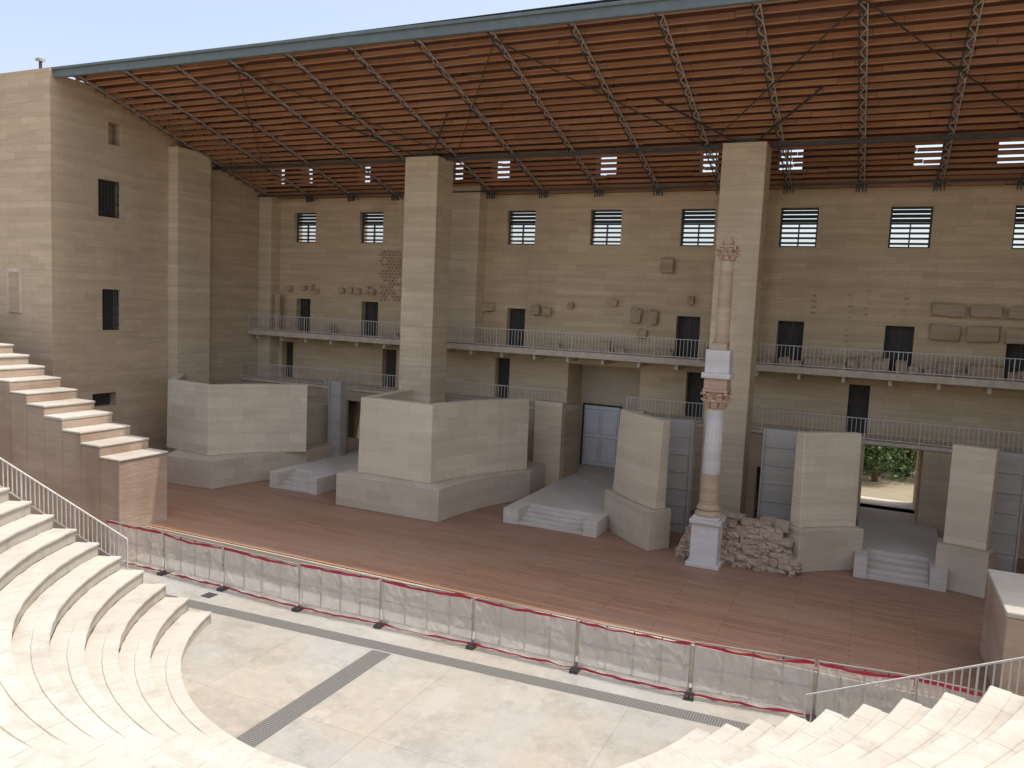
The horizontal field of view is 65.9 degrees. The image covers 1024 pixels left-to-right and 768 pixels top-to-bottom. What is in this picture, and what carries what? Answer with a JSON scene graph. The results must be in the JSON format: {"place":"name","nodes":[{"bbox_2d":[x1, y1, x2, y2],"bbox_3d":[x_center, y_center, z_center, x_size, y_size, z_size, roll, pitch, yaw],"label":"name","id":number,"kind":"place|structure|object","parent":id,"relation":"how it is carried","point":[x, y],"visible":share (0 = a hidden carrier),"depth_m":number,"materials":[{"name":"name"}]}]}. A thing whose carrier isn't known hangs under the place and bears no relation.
{"place":"outdoors","nodes":[
{"label":"outdoors","id":0,"kind":"place"},
{"bbox_2d":[12,582,174,656],"bbox_3d":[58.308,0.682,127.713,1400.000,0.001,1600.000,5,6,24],"label":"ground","id":1,"kind":"structure","parent":0,"point":[92,631],"depth_m":24.24,"materials":[{"name":"beige stone"}]},
{"bbox_2d":[0,343,167,555],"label":"stepped wall","id":2,"kind":"structure","parent":1,"relation":"on","point":[68,444],"depth_m":32.05,"materials":[{"name":"stone"}]},
{"bbox_2d":[0,67,268,453],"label":"wing walls","id":3,"kind":"structure","parent":1,"relation":"on","point":[66,143],"depth_m":40.27,"materials":[{"name":"beige stone"}]},
{"bbox_2d":[7,58,118,329],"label":"wing window grilles","id":4,"kind":"object","parent":3,"relation":"in","point":[14,290],"visible":1,"depth_m":39.22,"materials":[{"name":"black metal"}]},
{"bbox_2d":[76,0,1023,201],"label":"roof trusses","id":5,"kind":"object","parent":3,"relation":"on","point":[395,196],"visible":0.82,"depth_m":34.76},
{"bbox_2d":[50,0,1023,149],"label":"roof deck","id":6,"kind":"structure","parent":5,"relation":"on","point":[570,13],"depth_m":31.18,"materials":[{"name":"brown wood"}]},
{"bbox_2d":[75,0,1023,198],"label":"roof slats","id":7,"kind":"object","parent":5,"relation":"attached to","point":[891,30],"visible":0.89,"depth_m":32.43,"materials":[{"name":"brown wood"}]},
{"bbox_2d":[0,487,1023,767],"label":"stone seating tiers","id":8,"kind":"object","parent":1,"relation":"on","point":[72,699],"visible":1,"depth_m":17.32,"materials":[{"name":"beige stone"}]},
{"bbox_2d":[0,457,127,568],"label":"metal railing","id":9,"kind":"object","parent":8,"relation":"on","point":[61,497],"visible":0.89,"depth_m":25.69,"materials":[{"name":"metal"}]},
{"bbox_2d":[803,657,1023,721],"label":"metal railing","id":10,"kind":"object","parent":8,"relation":"on","point":[930,674],"visible":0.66,"depth_m":17.52,"materials":[{"name":"metal"}]},
{"bbox_2d":[148,480,1023,692],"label":"wooden stage floor","id":11,"kind":"structure","parent":1,"relation":"on","point":[609,577],"depth_m":27.76,"materials":[{"name":"brown wood"}]},
{"bbox_2d":[167,373,358,488],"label":"curved stone block","id":12,"kind":"structure","parent":11,"relation":"on","point":[221,435],"depth_m":39.90,"materials":[{"name":"beige stone"}]},
{"bbox_2d":[269,450,358,494],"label":"entrance steps","id":13,"kind":"structure","parent":11,"relation":"on","point":[316,477],"depth_m":39.22,"materials":[{"name":"stone"}]},
{"bbox_2d":[327,380,346,456],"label":"grey concrete panel","id":14,"kind":"object","parent":11,"relation":"on","point":[337,404],"visible":0.67,"depth_m":43.33,"materials":[{"name":"grey concrete"}]},
{"bbox_2d":[336,389,545,522],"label":"curved stone block","id":15,"kind":"structure","parent":11,"relation":"on","point":[436,462],"depth_m":35.91,"materials":[{"name":"beige stone"}]},
{"bbox_2d":[168,141,771,513],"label":"pillars","id":16,"kind":"structure","parent":11,"relation":"on","point":[444,250],"depth_m":40.31,"materials":[{"name":"stone"}]},
{"bbox_2d":[503,477,613,537],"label":"entrance steps","id":17,"kind":"structure","parent":11,"relation":"on","point":[571,505],"depth_m":34.93,"materials":[{"name":"stone"}]},
{"bbox_2d":[567,363,640,482],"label":"portal recess","id":18,"kind":"object","parent":11,"relation":"on","point":[606,385],"visible":0.11,"depth_m":44.13,"materials":[{"name":"stone"}]},
{"bbox_2d":[580,403,621,467],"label":"white double door","id":19,"kind":"structure","parent":18,"relation":"attached to","point":[599,431],"depth_m":44.54,"materials":[{"name":"paint"}]},
{"bbox_2d":[240,375,1023,558],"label":"ground floor wall","id":20,"kind":"structure","parent":11,"relation":"on","point":[553,433],"depth_m":38.06,"materials":[{"name":"stone"}]},
{"bbox_2d":[242,314,1023,451],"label":"balcony railing","id":21,"kind":"object","parent":20,"relation":"on","point":[653,355],"visible":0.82,"depth_m":39.10,"materials":[{"name":"grey metal"}]},
{"bbox_2d":[273,294,298,331],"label":"broken column shaft","id":22,"kind":"object","parent":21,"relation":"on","point":[277,304],"visible":0.79,"depth_m":49.87,"materials":[{"name":"stone"}]},
{"bbox_2d":[604,409,670,550],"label":"curved stone slab","id":23,"kind":"structure","parent":11,"relation":"on","point":[637,511],"depth_m":32.03,"materials":[{"name":"beige stone"}]},
{"bbox_2d":[278,185,1023,513],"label":"back wall","id":24,"kind":"structure","parent":11,"relation":"on","point":[969,257],"depth_m":39.50,"materials":[{"name":"stone"}]},
{"bbox_2d":[287,286,293,290],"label":"carved stone fragment","id":25,"kind":"object","parent":24,"relation":"attached to","point":[289,288],"visible":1,"depth_m":49.98,"materials":[{"name":"beige stone"}]},
{"bbox_2d":[300,285,306,289],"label":"carved stone fragment","id":26,"kind":"object","parent":24,"relation":"attached to","point":[303,287],"visible":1,"depth_m":49.50,"materials":[{"name":"beige stone"}]},
{"bbox_2d":[337,288,345,292],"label":"carved stone fragment","id":27,"kind":"object","parent":24,"relation":"attached to","point":[341,290],"visible":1,"depth_m":48.30,"materials":[{"name":"beige stone"}]},
{"bbox_2d":[353,288,361,294],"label":"carved stone fragment","id":28,"kind":"object","parent":24,"relation":"attached to","point":[357,290],"visible":1,"depth_m":47.82,"materials":[{"name":"beige stone"}]},
{"bbox_2d":[364,286,370,293],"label":"carved stone fragment","id":29,"kind":"object","parent":24,"relation":"attached to","point":[366,289],"visible":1,"depth_m":47.53,"materials":[{"name":"beige stone"}]},
{"bbox_2d":[369,289,376,294],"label":"carved stone fragment","id":30,"kind":"object","parent":24,"relation":"attached to","point":[372,291],"visible":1,"depth_m":47.37,"materials":[{"name":"beige stone"}]},
{"bbox_2d":[481,302,494,311],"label":"carved stone fragment","id":31,"kind":"object","parent":24,"relation":"attached to","point":[487,307],"visible":1,"depth_m":44.20,"materials":[{"name":"beige stone"}]},
{"bbox_2d":[531,305,541,315],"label":"carved stone fragment","id":32,"kind":"object","parent":24,"relation":"attached to","point":[536,310],"visible":1,"depth_m":42.99,"materials":[{"name":"beige stone"}]},
{"bbox_2d":[541,307,552,316],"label":"carved stone fragment","id":33,"kind":"object","parent":24,"relation":"attached to","point":[546,311],"visible":1,"depth_m":42.71,"materials":[{"name":"beige stone"}]},
{"bbox_2d":[567,302,574,308],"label":"carved stone fragment","id":34,"kind":"object","parent":24,"relation":"attached to","point":[570,305],"visible":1,"depth_m":42.13,"materials":[{"name":"beige stone"}]},
{"bbox_2d":[609,300,618,306],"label":"carved stone fragment","id":35,"kind":"object","parent":24,"relation":"attached to","point":[614,303],"visible":1,"depth_m":41.10,"materials":[{"name":"beige stone"}]},
{"bbox_2d":[248,329,1023,393],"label":"balcony","id":36,"kind":"structure","parent":24,"relation":"attached to","point":[679,363],"depth_m":39.48,"materials":[{"name":"paint"}]},
{"bbox_2d":[323,325,1023,380],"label":"stone remains","id":37,"kind":"object","parent":36,"relation":"on","point":[816,362],"visible":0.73,"depth_m":35.49,"materials":[{"name":"beige stone"}]},
{"bbox_2d":[631,308,642,323],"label":"carved stone fragment","id":38,"kind":"object","parent":24,"relation":"attached to","point":[636,316],"visible":1,"depth_m":40.64,"materials":[{"name":"beige stone"}]},
{"bbox_2d":[636,329,647,337],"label":"carved stone fragment","id":39,"kind":"object","parent":24,"relation":"attached to","point":[641,333],"visible":0.9,"depth_m":40.58,"materials":[{"name":"beige stone"}]},
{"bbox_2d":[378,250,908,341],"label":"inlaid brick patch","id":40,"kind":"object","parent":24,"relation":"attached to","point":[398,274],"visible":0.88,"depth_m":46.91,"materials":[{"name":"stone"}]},
{"bbox_2d":[269,113,1023,198],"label":"back wall top","id":41,"kind":"structure","parent":24,"relation":"on","point":[816,156],"depth_m":39.34,"materials":[{"name":"stone"}]},
{"bbox_2d":[645,309,658,325],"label":"carved stone fragment","id":42,"kind":"object","parent":24,"relation":"attached to","point":[652,317],"visible":1,"depth_m":40.31,"materials":[{"name":"beige stone"}]},
{"bbox_2d":[286,299,1023,433],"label":"doors","id":43,"kind":"structure","parent":24,"relation":"attached to","point":[899,339],"depth_m":40.18,"materials":[{"name":"metal"}]},
{"bbox_2d":[297,206,1023,248],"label":"windows","id":44,"kind":"structure","parent":24,"relation":"attached to","point":[617,214],"depth_m":39.54,"materials":[{"name":"metal"}]},
{"bbox_2d":[660,257,674,273],"bbox_3d":[7.852,-5.986,39.929,0.737,0.827,0.331,5,6,24],"label":"carved stone fragment","id":45,"kind":"object","parent":24,"relation":"attached to","point":[667,265],"visible":1,"depth_m":39.81,"materials":[{"name":"beige stone"}]},
{"bbox_2d":[687,296,694,304],"bbox_3d":[8.957,-4.171,39.556,0.360,0.454,0.378,5,6,24],"label":"carved stone fragment","id":46,"kind":"object","parent":24,"relation":"attached to","point":[690,300],"visible":1,"depth_m":39.43,"materials":[{"name":"beige stone"}]},
{"bbox_2d":[859,450,919,524],"bbox_3d":[17.489,4.141,36.547,3.500,3.800,4.750,5,6,24],"label":"passage","id":47,"kind":"object","parent":24,"relation":"attached to","point":[875,512],"visible":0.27,"depth_m":36.64,"materials":[{"name":"stone"}]},
{"bbox_2d":[929,324,961,340],"bbox_3d":[19.167,-2.274,34.956,1.290,0.717,0.317,5,6,24],"label":"carved stone fragment","id":48,"kind":"object","parent":24,"relation":"attached to","point":[943,332],"visible":1,"depth_m":34.83,"materials":[{"name":"beige stone"}]},
{"bbox_2d":[931,303,965,316],"bbox_3d":[19.240,-3.272,34.848,1.358,0.570,0.312,5,6,24],"label":"carved stone fragment","id":49,"kind":"object","parent":24,"relation":"attached to","point":[941,309],"visible":1,"depth_m":34.72,"materials":[{"name":"beige stone"}]},
{"bbox_2d":[966,326,1000,342],"bbox_3d":[20.491,-2.165,34.352,1.333,0.729,0.323,5,6,24],"label":"carved stone fragment","id":50,"kind":"object","parent":24,"relation":"attached to","point":[983,334],"visible":1,"depth_m":34.23,"materials":[{"name":"beige stone"}]},
{"bbox_2d":[970,305,1003,317],"bbox_3d":[20.564,-3.144,34.245,1.268,0.527,0.318,5,6,24],"label":"carved stone fragment","id":51,"kind":"object","parent":24,"relation":"attached to","point":[985,311],"visible":1,"depth_m":34.13,"materials":[{"name":"beige stone"}]},
{"bbox_2d":[1005,328,1023,343],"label":"carved stone fragment","id":52,"kind":"object","parent":24,"relation":"attached to","point":[1014,335],"visible":1,"depth_m":33.75,"materials":[{"name":"beige stone"}]},
{"bbox_2d":[1007,306,1023,318],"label":"carved stone fragment","id":53,"kind":"object","parent":24,"relation":"attached to","point":[1017,312],"visible":1,"depth_m":33.66,"materials":[{"name":"beige stone"}]},
{"bbox_2d":[665,417,696,532],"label":"grey concrete panel","id":54,"kind":"object","parent":11,"relation":"on","point":[680,466],"visible":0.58,"depth_m":33.98,"materials":[{"name":"grey concrete"}]},
{"bbox_2d":[685,236,740,570],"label":"corinthian column","id":55,"kind":"structure","parent":11,"relation":"on","point":[707,518],"depth_m":29.27,"materials":[{"name":"stone"}]},
{"bbox_2d":[675,509,801,576],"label":"ruined masonry wall","id":56,"kind":"structure","parent":11,"relation":"on","point":[763,543],"depth_m":29.81,"materials":[{"name":"stone"}]},
{"bbox_2d":[757,427,800,520],"bbox_3d":[10.938,4.268,32.496,1.440,4.950,0.600,5,6,24],"label":"grey concrete panel","id":57,"kind":"object","parent":11,"relation":"on","point":[777,471],"visible":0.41,"depth_m":32.27,"materials":[{"name":"grey concrete"}]},
{"bbox_2d":[784,431,863,572],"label":"curved stone slab","id":58,"kind":"structure","parent":11,"relation":"on","point":[826,532],"depth_m":29.79,"materials":[{"name":"beige stone"}]},
{"bbox_2d":[853,518,947,591],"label":"entrance steps","id":59,"kind":"structure","parent":11,"relation":"on","point":[897,553],"depth_m":29.73,"materials":[{"name":"stone"}]},
{"bbox_2d":[935,443,999,598],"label":"curved stone slab","id":60,"kind":"structure","parent":11,"relation":"on","point":[966,553],"depth_m":27.94,"materials":[{"name":"beige stone"}]},
{"bbox_2d":[990,450,1023,572],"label":"grey concrete panel","id":61,"kind":"object","parent":11,"relation":"on","point":[1007,517],"visible":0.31,"depth_m":28.94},
{"bbox_2d":[98,555,807,767],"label":"orchestra floor","id":62,"kind":"structure","parent":0,"point":[242,676],"depth_m":20.94,"materials":[{"name":"beige stone"}]},
{"bbox_2d":[106,520,165,574],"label":"netting fence panel","id":63,"kind":"object","parent":62,"relation":"on","point":[145,548],"visible":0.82,"depth_m":29.85,"materials":[{"name":"fabric"}]},
{"bbox_2d":[159,533,224,590],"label":"netting fence panel","id":64,"kind":"object","parent":62,"relation":"on","point":[195,561],"visible":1,"depth_m":28.70,"materials":[{"name":"fabric"}]},
{"bbox_2d":[219,547,299,611],"bbox_3d":[-8.672,6.678,27.415,3.452,1.595,0.600,5,6,26],"label":"netting fence panel","id":65,"kind":"object","parent":62,"relation":"on","point":[262,576],"visible":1,"depth_m":27.29,"materials":[{"name":"fabric"}]},
{"bbox_2d":[295,563,381,628],"bbox_3d":[-5.671,6.914,26.124,3.110,1.646,0.600,5,6,20],"label":"netting fence panel","id":66,"kind":"object","parent":62,"relation":"on","point":[352,595],"visible":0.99,"depth_m":26.04,"materials":[{"name":"fabric"}]},
{"bbox_2d":[376,578,473,649],"bbox_3d":[-2.686,7.156,24.978,3.303,1.656,0.600,5,6,22],"label":"netting fence panel","id":67,"kind":"object","parent":62,"relation":"on","point":[443,614],"visible":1,"depth_m":24.85,"materials":[{"name":"fabric"}]},
{"bbox_2d":[166,592,750,747],"bbox_3d":[-4.116,8.277,21.225,23.500,0.030,7.800,5,6,24],"label":"drain grate","id":68,"kind":"object","parent":62,"relation":"on","point":[264,729],"visible":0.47,"depth_m":22.18,"materials":[{"name":"metal"}]},
{"bbox_2d":[469,597,577,673],"bbox_3d":[0.379,7.451,23.717,3.352,1.588,0.600,5,6,23],"label":"netting fence panel","id":69,"kind":"object","parent":62,"relation":"on","point":[541,636],"visible":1,"depth_m":23.58,"materials":[{"name":"fabric"}]},
{"bbox_2d":[147,526,915,708],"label":"stage front wall","id":70,"kind":"structure","parent":62,"relation":"on","point":[275,556],"depth_m":28.33,"materials":[{"name":"stone"}]},
{"bbox_2d":[573,619,691,700],"bbox_3d":[3.436,7.707,22.429,3.302,1.605,0.600,5,6,23],"label":"netting fence panel","id":71,"kind":"object","parent":62,"relation":"on","point":[644,658],"visible":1,"depth_m":22.34,"materials":[{"name":"fabric"}]},
{"bbox_2d":[689,641,814,721],"bbox_3d":[6.475,7.935,21.341,3.182,1.637,0.600,4,6,16],"label":"netting fence panel","id":72,"kind":"object","parent":62,"relation":"on","point":[780,685],"visible":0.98,"depth_m":21.26,"materials":[{"name":"fabric"}]},
{"bbox_2d":[812,660,914,720],"bbox_3d":[9.136,8.129,20.563,2.376,1.642,0.600,4,6,16],"label":"netting fence panel","id":73,"kind":"object","parent":62,"relation":"on","point":[830,675],"visible":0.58,"depth_m":20.53,"materials":[{"name":"fabric"}]},
{"bbox_2d":[915,677,985,707],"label":"netting fence panel","id":74,"kind":"object","parent":62,"relation":"on","point":[940,692],"visible":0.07,"depth_m":19.89,"materials":[{"name":"fabric"}]},
{"bbox_2d":[0,0,1023,247],"label":"sky","id":75,"kind":"structure","parent":0,"point":[59,32],"materials":[{"name":"blue"}]},
{"bbox_2d":[860,457,915,508],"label":"ground","id":76,"kind":"structure","parent":0,"point":[887,486],"depth_m":41.89,"materials":[{"name":"beige sand"}]},
{"bbox_2d":[863,458,888,475],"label":"tree","id":77,"kind":"object","parent":76,"relation":"on","point":[865,470],"depth_m":44.95,"materials":[{"name":"green plant"}]},
{"bbox_2d":[864,445,904,481],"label":"tree","id":78,"kind":"object","parent":76,"relation":"on","point":[874,456],"visible":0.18,"depth_m":42.44,"materials":[{"name":"green plant"}]},
{"bbox_2d":[864,447,914,473],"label":"tree","id":79,"kind":"object","parent":76,"relation":"on","point":[894,458],"visible":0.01,"depth_m":46.30,"materials":[{"name":"green plant"}]},
{"bbox_2d":[866,448,916,480],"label":"tree","id":80,"kind":"object","parent":76,"relation":"on","point":[907,462],"visible":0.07,"depth_m":44.13,"materials":[{"name":"green plant"}]},
{"bbox_2d":[980,569,1023,695],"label":"stepped wall","id":81,"kind":"structure","parent":0,"point":[1002,637],"depth_m":20.29,"materials":[{"name":"stone"}]}
]}

